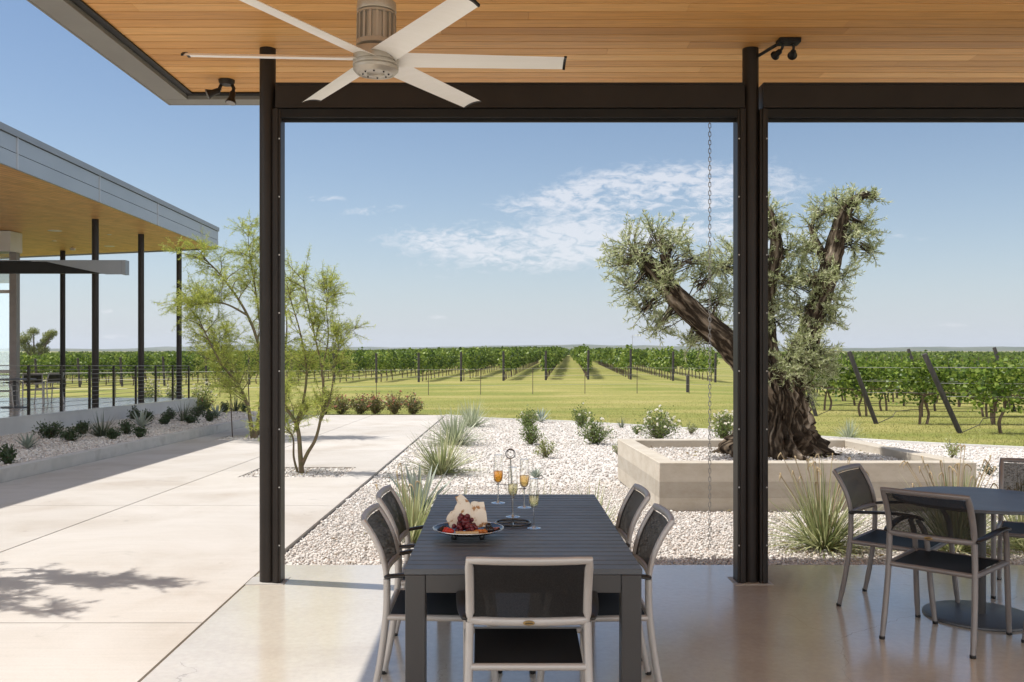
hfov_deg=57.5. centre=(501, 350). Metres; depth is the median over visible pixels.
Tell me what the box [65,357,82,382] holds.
grapevine
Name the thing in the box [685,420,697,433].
shrub
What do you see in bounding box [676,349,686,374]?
grapevine
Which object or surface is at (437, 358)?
grapevine
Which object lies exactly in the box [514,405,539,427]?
shrub
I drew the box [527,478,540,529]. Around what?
wine glass
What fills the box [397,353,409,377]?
grapevine
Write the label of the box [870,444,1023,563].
grass clump
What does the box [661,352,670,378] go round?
grapevine
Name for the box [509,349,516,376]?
grapevine
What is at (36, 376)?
armchair
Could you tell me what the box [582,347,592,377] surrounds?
grapevine
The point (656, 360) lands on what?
grapevine
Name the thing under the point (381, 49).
ceiling fan
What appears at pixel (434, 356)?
grapevine
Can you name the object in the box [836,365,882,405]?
grapevine
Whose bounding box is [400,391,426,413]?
rose bush
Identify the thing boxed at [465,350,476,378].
grapevine
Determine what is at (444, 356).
grapevine
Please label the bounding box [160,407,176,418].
shrub
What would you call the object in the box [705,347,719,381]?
grapevine
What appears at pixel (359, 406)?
rose bush
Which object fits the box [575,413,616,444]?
shrub
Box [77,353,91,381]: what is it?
grapevine
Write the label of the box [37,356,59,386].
grapevine
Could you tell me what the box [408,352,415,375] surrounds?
grapevine
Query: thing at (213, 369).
grapevine
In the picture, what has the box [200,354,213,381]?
grapevine
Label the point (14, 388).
deck table
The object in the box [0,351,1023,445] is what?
ground
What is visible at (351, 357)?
grapevine
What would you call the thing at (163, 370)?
vine post
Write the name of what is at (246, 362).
grapevine
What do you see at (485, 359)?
grapevine
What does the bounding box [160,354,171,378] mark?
grapevine
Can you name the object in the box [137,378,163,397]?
flowering bush
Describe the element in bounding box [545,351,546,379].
vine post
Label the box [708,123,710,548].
rain chain
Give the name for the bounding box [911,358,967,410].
grapevine
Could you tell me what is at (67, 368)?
grapevine
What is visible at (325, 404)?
rose bush
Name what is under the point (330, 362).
grapevine
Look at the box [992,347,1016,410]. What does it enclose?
leaning post
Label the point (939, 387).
leaning post
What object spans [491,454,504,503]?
wine glass
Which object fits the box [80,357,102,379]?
grapevine
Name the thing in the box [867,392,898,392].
trellis wire
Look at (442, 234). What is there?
sky
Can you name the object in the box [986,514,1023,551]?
grass clump
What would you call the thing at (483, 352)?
grapevine
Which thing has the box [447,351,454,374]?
grapevine
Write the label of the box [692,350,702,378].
grapevine
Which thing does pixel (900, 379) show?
grapevine
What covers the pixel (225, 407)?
shrub
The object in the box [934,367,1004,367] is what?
trellis wire
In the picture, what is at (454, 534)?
platter
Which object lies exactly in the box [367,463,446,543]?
strap leaf plant
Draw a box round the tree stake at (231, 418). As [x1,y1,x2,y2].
[230,399,232,436]
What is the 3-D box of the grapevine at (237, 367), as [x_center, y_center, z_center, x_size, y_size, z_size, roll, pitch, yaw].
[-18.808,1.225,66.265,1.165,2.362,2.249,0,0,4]
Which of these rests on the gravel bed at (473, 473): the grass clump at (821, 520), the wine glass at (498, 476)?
the grass clump at (821, 520)
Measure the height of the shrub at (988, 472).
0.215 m
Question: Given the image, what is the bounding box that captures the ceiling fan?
[181,0,566,107]
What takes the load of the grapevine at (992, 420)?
on the ground at (603, 383)
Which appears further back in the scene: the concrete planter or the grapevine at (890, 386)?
the grapevine at (890, 386)
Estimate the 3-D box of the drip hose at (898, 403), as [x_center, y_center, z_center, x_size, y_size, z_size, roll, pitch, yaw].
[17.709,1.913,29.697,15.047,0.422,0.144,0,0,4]
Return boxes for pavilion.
[27,0,1023,584]
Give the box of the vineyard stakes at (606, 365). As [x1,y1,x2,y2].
[68,348,1022,387]
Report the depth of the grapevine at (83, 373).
66.06 m
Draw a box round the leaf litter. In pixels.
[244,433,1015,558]
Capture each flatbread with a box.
[446,494,470,527]
[470,501,486,527]
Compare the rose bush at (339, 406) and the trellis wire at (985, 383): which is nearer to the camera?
the trellis wire at (985, 383)
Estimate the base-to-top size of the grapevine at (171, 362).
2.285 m
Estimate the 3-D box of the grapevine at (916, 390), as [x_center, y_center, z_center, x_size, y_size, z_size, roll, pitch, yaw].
[13.585,1.120,29.931,2.094,2.275,1.496,0,0,4]
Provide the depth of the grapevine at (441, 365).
70.24 m
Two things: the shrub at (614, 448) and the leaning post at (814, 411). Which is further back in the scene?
the leaning post at (814, 411)
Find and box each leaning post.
[807,387,817,415]
[847,351,877,423]
[907,349,927,405]
[922,353,961,432]
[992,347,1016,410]
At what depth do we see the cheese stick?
4.45 m
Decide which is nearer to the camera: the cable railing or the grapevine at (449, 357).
the cable railing
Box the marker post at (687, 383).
[686,375,688,391]
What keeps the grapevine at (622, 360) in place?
on the ground at (603, 383)
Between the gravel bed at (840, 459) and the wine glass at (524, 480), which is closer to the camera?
the wine glass at (524, 480)
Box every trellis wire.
[858,367,913,367]
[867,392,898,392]
[908,381,1023,381]
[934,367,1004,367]
[947,383,1019,383]
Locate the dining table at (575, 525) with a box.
[404,494,641,681]
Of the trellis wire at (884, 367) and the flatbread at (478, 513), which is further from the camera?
the trellis wire at (884, 367)
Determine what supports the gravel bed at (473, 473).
on the ground at (603, 383)
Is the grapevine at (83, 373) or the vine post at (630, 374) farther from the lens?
the grapevine at (83, 373)
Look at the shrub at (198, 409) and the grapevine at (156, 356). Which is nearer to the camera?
the shrub at (198, 409)
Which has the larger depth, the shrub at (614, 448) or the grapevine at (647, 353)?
the grapevine at (647, 353)
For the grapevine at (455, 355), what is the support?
on the ground at (603, 383)
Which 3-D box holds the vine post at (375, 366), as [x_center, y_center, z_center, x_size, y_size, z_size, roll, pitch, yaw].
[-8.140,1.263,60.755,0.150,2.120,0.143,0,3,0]
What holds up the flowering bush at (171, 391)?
on the ground at (603, 383)
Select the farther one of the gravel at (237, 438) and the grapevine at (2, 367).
the grapevine at (2, 367)
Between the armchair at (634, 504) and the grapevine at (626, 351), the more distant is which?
the grapevine at (626, 351)
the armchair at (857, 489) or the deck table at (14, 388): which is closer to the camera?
the armchair at (857, 489)
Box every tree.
[20,327,57,355]
[153,209,317,438]
[241,245,375,473]
[595,181,892,460]
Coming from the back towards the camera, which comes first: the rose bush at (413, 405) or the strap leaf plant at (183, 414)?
the rose bush at (413, 405)
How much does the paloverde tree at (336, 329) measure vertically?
3.381 m
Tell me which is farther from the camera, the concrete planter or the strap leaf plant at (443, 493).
the concrete planter
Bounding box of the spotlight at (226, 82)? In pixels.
[205,78,235,105]
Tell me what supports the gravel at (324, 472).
on the gravel pit
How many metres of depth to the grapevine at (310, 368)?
64.63 m
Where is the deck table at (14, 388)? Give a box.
[0,378,35,407]
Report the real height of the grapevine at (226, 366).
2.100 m
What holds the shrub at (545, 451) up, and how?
on the gravel bed at (473, 473)
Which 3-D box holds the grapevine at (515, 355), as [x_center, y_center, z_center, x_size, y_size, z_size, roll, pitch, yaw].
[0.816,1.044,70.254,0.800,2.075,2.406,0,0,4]
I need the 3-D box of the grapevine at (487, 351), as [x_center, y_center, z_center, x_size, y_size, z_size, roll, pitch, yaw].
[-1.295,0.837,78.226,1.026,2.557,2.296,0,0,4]
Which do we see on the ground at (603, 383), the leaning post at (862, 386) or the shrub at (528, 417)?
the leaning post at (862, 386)
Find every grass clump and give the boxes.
[768,452,897,561]
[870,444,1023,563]
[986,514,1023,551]
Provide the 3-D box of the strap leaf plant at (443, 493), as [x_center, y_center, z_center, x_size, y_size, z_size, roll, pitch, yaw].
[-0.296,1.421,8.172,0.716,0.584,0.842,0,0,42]
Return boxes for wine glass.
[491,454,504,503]
[506,467,519,517]
[517,459,530,508]
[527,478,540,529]
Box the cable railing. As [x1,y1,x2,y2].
[0,365,189,414]
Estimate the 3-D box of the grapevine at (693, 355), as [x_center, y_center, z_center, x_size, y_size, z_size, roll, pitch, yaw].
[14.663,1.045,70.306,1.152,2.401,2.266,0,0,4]
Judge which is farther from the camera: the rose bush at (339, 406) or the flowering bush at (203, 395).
the flowering bush at (203, 395)
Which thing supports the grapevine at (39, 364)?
on the ground at (603, 383)
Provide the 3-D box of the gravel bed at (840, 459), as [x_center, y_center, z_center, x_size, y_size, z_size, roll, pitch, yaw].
[3.310,1.285,11.410,2.860,0.070,2.320,0,0,0]
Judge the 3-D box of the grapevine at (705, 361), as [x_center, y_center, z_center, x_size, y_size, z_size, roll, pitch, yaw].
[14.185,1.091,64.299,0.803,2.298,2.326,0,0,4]
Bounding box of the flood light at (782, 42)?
[771,37,800,59]
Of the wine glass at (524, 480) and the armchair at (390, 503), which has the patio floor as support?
the armchair at (390, 503)
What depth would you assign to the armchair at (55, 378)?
26.13 m
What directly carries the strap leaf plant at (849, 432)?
on the ground at (603, 383)
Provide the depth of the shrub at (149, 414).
23.61 m
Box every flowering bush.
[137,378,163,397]
[165,378,184,397]
[190,376,217,410]
[634,404,684,438]
[703,409,732,438]
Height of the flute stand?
0.395 m
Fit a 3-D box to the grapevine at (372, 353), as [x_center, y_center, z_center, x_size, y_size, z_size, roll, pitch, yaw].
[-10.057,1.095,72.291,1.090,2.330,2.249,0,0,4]
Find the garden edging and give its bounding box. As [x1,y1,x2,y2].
[447,414,1023,448]
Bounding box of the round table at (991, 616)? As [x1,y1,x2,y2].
[892,486,1023,631]
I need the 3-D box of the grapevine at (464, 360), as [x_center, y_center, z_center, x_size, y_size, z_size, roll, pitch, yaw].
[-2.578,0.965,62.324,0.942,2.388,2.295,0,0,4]
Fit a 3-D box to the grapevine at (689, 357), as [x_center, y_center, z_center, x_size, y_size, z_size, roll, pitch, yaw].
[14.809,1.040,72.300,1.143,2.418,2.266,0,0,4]
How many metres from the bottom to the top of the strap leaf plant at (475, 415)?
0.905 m
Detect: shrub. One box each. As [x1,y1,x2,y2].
[0,443,18,463]
[31,418,65,438]
[59,423,85,440]
[73,420,91,434]
[105,427,121,439]
[117,419,136,433]
[126,405,139,418]
[132,424,148,436]
[144,408,153,421]
[158,414,170,423]
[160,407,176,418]
[183,412,200,422]
[189,400,204,415]
[197,396,215,409]
[199,408,219,421]
[220,400,230,411]
[237,401,250,411]
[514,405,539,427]
[519,420,543,444]
[533,437,557,457]
[569,400,592,427]
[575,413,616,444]
[611,442,617,454]
[630,423,641,434]
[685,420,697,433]
[941,433,966,457]
[976,463,998,475]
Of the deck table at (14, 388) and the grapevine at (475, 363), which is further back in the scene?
the grapevine at (475, 363)
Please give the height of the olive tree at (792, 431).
3.499 m
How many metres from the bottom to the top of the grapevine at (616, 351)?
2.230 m
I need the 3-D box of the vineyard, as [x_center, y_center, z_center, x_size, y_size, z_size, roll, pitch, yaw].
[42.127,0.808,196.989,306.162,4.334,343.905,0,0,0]
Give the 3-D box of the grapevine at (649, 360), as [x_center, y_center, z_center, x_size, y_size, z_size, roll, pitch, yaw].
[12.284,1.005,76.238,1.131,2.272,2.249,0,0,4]
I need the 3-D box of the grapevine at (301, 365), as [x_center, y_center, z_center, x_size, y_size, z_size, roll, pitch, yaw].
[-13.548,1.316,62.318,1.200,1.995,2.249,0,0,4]
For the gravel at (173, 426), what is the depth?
18.33 m
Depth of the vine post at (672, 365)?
60.69 m
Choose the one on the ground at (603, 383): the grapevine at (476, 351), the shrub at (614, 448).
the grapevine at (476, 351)
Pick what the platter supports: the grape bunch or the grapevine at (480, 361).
the grape bunch
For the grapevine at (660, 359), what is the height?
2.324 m
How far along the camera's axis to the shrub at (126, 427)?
19.25 m
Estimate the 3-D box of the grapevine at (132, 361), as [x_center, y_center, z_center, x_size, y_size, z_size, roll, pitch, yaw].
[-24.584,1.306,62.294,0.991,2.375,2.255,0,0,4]
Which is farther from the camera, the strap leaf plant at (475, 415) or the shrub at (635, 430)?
the strap leaf plant at (475, 415)
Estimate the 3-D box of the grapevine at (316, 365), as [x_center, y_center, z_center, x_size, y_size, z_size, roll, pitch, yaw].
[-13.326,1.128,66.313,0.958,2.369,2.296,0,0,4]
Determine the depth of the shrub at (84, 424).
19.43 m
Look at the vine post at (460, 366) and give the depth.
60.68 m
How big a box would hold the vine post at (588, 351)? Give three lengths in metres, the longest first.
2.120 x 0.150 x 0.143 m
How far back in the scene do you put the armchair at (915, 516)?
5.24 m
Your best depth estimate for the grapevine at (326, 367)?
68.31 m
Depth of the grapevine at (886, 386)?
33.94 m
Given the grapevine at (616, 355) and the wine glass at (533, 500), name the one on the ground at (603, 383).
the grapevine at (616, 355)
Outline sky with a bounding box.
[0,0,1023,348]
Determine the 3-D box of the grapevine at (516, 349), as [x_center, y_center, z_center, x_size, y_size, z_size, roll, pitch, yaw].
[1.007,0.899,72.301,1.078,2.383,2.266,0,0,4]
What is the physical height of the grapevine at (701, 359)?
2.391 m
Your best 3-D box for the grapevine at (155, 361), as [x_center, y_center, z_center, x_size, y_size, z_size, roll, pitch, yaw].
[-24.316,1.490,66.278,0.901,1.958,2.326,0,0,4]
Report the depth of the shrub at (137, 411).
24.84 m
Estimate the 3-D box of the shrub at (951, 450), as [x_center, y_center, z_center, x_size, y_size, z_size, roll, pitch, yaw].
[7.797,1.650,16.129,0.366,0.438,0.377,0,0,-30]
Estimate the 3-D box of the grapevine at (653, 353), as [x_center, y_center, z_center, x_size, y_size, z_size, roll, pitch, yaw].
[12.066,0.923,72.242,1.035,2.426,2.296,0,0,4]
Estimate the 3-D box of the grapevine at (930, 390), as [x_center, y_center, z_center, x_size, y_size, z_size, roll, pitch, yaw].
[11.784,1.129,26.016,2.050,2.108,1.326,0,0,4]
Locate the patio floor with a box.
[141,565,1023,681]
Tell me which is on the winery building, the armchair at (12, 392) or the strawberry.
the armchair at (12, 392)
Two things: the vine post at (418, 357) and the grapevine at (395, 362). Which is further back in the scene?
the grapevine at (395, 362)
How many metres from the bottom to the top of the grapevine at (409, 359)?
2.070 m
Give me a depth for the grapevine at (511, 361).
66.18 m
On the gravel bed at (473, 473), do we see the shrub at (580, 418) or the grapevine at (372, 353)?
the shrub at (580, 418)
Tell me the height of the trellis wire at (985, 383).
0.046 m
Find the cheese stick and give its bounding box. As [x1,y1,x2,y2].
[456,531,478,533]
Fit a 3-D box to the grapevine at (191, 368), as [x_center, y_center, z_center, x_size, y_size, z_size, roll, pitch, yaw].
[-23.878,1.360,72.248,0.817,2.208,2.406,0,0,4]
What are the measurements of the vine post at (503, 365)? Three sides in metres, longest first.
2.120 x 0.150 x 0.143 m
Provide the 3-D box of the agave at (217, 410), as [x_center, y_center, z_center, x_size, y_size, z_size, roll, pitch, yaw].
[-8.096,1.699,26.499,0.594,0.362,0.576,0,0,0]
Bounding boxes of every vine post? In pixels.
[34,358,38,387]
[76,358,80,386]
[119,357,122,386]
[162,357,165,385]
[204,357,207,384]
[248,356,249,384]
[375,353,377,382]
[417,353,419,381]
[460,352,461,380]
[502,351,504,380]
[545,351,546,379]
[587,350,589,379]
[629,350,631,379]
[672,351,673,380]
[714,353,716,382]
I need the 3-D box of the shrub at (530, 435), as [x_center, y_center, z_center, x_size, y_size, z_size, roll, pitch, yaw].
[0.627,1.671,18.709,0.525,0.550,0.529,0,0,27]
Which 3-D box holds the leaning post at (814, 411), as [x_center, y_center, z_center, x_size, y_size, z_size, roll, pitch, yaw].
[9.945,1.222,30.294,0.693,2.092,0.122,0,0,22]
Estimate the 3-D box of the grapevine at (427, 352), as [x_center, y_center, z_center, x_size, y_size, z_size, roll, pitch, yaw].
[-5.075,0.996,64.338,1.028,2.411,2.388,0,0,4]
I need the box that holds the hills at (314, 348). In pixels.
[129,344,624,350]
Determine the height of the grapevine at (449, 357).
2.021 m
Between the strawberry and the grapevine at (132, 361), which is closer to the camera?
the strawberry
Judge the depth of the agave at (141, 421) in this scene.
21.69 m
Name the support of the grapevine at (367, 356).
on the ground at (603, 383)
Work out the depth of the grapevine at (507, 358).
62.09 m
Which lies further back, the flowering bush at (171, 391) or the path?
the flowering bush at (171, 391)
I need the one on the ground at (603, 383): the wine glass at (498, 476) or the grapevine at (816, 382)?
the grapevine at (816, 382)
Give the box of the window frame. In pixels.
[0,252,19,402]
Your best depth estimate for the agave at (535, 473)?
13.05 m
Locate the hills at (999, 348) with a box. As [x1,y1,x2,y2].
[0,345,1023,350]
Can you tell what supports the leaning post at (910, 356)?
on the ground at (603, 383)
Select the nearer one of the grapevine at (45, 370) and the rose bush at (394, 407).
the rose bush at (394, 407)
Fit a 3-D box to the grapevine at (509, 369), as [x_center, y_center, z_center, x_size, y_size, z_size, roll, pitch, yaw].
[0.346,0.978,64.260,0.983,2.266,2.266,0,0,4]
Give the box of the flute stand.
[495,449,531,526]
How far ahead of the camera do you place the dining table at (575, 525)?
4.22 m
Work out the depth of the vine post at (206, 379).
60.60 m
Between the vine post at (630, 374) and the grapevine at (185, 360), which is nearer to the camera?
the vine post at (630, 374)
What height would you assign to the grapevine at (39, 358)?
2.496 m
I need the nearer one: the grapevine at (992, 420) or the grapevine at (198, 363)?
the grapevine at (992, 420)
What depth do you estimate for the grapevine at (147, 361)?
70.39 m
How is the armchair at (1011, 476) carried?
on the patio floor
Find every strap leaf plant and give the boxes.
[80,411,126,436]
[166,400,199,420]
[228,396,252,410]
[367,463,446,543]
[386,422,489,477]
[410,404,493,446]
[414,481,489,511]
[449,398,501,426]
[521,479,574,493]
[571,479,622,525]
[615,417,627,427]
[834,416,872,437]
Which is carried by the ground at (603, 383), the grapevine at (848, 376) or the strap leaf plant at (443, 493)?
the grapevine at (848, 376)
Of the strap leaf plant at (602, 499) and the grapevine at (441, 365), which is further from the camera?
the grapevine at (441, 365)
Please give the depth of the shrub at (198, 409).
26.21 m
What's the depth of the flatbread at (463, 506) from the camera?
4.62 m
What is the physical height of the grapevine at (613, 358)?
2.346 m
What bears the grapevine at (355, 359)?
on the ground at (603, 383)
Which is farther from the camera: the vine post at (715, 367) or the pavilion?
the vine post at (715, 367)
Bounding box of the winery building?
[0,122,218,435]
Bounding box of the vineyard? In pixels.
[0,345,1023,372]
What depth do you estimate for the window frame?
26.40 m
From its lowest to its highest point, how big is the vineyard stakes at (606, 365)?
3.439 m
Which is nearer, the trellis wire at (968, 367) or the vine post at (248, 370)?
the trellis wire at (968, 367)
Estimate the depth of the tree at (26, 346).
109.79 m
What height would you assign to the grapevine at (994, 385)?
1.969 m
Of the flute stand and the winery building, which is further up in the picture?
the winery building
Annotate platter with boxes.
[432,522,503,539]
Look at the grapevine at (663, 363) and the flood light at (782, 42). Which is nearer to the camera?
the flood light at (782, 42)
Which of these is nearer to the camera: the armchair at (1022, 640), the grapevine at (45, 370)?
the armchair at (1022, 640)
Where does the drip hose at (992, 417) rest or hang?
on the ground at (603, 383)
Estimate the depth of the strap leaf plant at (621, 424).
24.07 m
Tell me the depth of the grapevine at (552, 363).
64.26 m
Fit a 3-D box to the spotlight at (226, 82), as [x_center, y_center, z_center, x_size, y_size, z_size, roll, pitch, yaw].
[-2.231,-2.053,7.440,0.249,0.204,0.148,0,0,0]
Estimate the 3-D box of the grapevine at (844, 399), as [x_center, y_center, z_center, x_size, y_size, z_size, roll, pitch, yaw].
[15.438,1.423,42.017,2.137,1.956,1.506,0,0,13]
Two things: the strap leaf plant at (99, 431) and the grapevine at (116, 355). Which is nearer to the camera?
the strap leaf plant at (99, 431)
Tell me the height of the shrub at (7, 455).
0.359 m
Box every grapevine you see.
[0,356,8,385]
[0,359,20,386]
[20,355,38,385]
[30,352,45,371]
[31,358,53,372]
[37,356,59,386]
[56,356,76,385]
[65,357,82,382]
[71,358,91,384]
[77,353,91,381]
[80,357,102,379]
[99,355,116,384]
[111,356,126,383]
[113,353,129,371]
[122,352,145,385]
[137,354,154,381]
[149,353,166,380]
[149,358,167,381]
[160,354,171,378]
[165,353,185,383]
[182,353,194,383]
[188,355,204,382]
[189,353,197,379]
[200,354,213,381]
[207,355,223,383]
[221,357,234,377]
[232,353,244,373]
[239,353,254,379]
[245,355,258,383]
[289,360,304,382]
[301,349,315,374]
[310,350,321,379]
[315,354,327,379]
[326,349,334,378]
[331,351,348,382]
[342,354,356,380]
[351,354,361,378]
[354,347,366,378]
[361,352,373,377]
[367,350,375,377]
[372,349,388,381]
[382,351,394,380]
[388,350,399,379]
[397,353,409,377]
[401,352,413,376]
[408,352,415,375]
[414,351,429,380]
[421,348,432,379]
[427,350,438,378]
[433,350,441,377]
[438,348,448,376]
[438,353,443,376]
[444,352,450,375]
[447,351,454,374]
[448,347,457,373]
[456,347,469,380]
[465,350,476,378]
[466,354,478,377]
[472,347,481,376]
[477,350,482,375]
[479,348,486,374]
[481,349,488,373]
[482,345,491,372]
[496,347,512,379]
[501,348,511,378]
[508,351,514,377]
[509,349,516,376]
[510,346,520,374]
[511,350,517,371]
[539,352,554,377]
[540,347,552,371]
[544,349,553,376]
[580,348,592,371]
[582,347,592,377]
[610,346,622,372]
[612,348,622,373]
[615,348,622,374]
[615,350,621,374]
[618,350,632,376]
[622,344,635,378]
[643,349,651,373]
[645,348,654,374]
[647,349,656,374]
[651,347,658,375]
[653,350,660,376]
[654,350,662,377]
[658,347,666,377]
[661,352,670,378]
[663,346,677,379]
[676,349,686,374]
[681,352,687,375]
[683,350,691,374]
[686,348,695,376]
[688,348,700,377]
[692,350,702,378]
[695,348,708,379]
[700,350,709,380]
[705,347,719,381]
[805,368,830,395]
[807,359,853,409]
[827,361,858,400]
[829,354,898,415]
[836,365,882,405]
[859,357,908,410]
[867,361,911,401]
[874,359,910,397]
[882,353,964,423]
[883,359,924,405]
[888,350,960,416]
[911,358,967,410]
[939,355,971,406]
[952,360,1019,416]
[953,354,1023,424]
[953,356,1023,433]
[965,358,1022,411]
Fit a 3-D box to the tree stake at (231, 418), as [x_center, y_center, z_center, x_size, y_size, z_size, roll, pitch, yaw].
[-5.965,1.331,20.607,0.086,1.256,0.036,0,0,0]
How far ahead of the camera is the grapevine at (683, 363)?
76.22 m
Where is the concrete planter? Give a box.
[618,439,975,511]
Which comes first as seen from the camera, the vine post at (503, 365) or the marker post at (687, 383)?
the marker post at (687, 383)
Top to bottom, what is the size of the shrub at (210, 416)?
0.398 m
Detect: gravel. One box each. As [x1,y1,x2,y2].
[0,411,257,466]
[215,436,286,439]
[241,467,353,476]
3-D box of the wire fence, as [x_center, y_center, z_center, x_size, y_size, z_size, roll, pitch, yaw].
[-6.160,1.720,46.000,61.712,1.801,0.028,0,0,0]
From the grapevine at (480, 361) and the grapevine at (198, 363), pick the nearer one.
the grapevine at (198, 363)
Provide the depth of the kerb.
15.62 m
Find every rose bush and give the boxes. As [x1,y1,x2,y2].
[317,391,333,414]
[330,392,353,414]
[348,390,370,414]
[364,391,385,414]
[383,390,406,413]
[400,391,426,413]
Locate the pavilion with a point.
(853, 62)
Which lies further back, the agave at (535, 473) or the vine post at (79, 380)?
the vine post at (79, 380)
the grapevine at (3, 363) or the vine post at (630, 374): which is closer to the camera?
the vine post at (630, 374)
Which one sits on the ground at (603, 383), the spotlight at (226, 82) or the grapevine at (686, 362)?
the grapevine at (686, 362)
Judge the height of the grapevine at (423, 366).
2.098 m
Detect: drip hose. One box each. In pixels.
[817,403,1022,415]
[879,409,937,422]
[962,416,1023,432]
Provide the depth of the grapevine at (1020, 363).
33.63 m
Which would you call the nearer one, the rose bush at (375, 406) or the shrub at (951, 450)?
the shrub at (951, 450)
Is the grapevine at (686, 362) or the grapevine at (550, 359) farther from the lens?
the grapevine at (686, 362)
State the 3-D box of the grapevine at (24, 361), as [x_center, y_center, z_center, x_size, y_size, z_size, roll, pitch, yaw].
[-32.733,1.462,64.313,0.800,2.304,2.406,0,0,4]
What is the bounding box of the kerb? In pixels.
[0,410,292,482]
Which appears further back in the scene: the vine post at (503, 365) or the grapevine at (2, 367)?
the grapevine at (2, 367)
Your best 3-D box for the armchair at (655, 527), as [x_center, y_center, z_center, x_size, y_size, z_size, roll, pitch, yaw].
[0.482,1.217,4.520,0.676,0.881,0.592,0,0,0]
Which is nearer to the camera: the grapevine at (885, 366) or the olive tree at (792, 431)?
the olive tree at (792, 431)
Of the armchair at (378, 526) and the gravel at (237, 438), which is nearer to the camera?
the armchair at (378, 526)
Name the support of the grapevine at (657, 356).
on the ground at (603, 383)
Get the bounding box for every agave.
[16,432,39,447]
[127,409,154,426]
[211,404,225,415]
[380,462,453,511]
[528,468,543,477]
[532,407,550,421]
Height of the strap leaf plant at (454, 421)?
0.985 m
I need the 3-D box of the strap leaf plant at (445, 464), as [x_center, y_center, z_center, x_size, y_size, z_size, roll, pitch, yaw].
[-0.901,1.471,13.681,1.672,0.983,1.650,0,0,0]
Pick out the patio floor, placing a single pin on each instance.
(323, 623)
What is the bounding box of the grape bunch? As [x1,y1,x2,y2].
[452,513,477,531]
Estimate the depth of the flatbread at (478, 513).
4.62 m
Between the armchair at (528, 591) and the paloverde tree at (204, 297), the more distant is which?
the paloverde tree at (204, 297)
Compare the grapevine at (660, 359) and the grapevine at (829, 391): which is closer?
the grapevine at (829, 391)
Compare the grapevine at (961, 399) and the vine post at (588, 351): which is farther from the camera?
the vine post at (588, 351)
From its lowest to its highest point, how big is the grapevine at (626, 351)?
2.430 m
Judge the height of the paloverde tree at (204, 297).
5.128 m
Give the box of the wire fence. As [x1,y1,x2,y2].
[0,367,897,397]
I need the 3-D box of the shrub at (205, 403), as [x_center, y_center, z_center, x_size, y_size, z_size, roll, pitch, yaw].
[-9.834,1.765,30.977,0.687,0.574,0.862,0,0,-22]
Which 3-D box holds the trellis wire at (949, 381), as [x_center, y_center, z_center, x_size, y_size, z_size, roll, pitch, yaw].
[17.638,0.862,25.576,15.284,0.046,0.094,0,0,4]
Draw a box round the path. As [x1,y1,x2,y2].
[0,415,444,681]
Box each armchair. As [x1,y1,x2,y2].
[0,382,20,407]
[21,373,44,405]
[34,372,64,403]
[361,503,502,681]
[376,485,498,644]
[456,557,598,681]
[527,483,650,660]
[529,503,674,681]
[832,463,959,623]
[879,487,1011,658]
[991,458,1023,598]
[1021,623,1023,642]
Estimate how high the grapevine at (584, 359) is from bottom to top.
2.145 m
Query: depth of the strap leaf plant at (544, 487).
8.11 m
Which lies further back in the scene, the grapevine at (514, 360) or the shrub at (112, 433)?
the grapevine at (514, 360)
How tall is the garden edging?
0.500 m
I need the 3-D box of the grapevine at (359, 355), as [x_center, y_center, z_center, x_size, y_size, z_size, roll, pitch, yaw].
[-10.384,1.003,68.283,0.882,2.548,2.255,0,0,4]
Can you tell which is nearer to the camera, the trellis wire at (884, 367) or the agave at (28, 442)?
the agave at (28, 442)
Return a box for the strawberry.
[444,528,453,532]
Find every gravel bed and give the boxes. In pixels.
[658,448,892,460]
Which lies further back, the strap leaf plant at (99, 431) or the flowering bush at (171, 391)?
the flowering bush at (171, 391)
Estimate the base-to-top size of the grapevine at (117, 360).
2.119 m

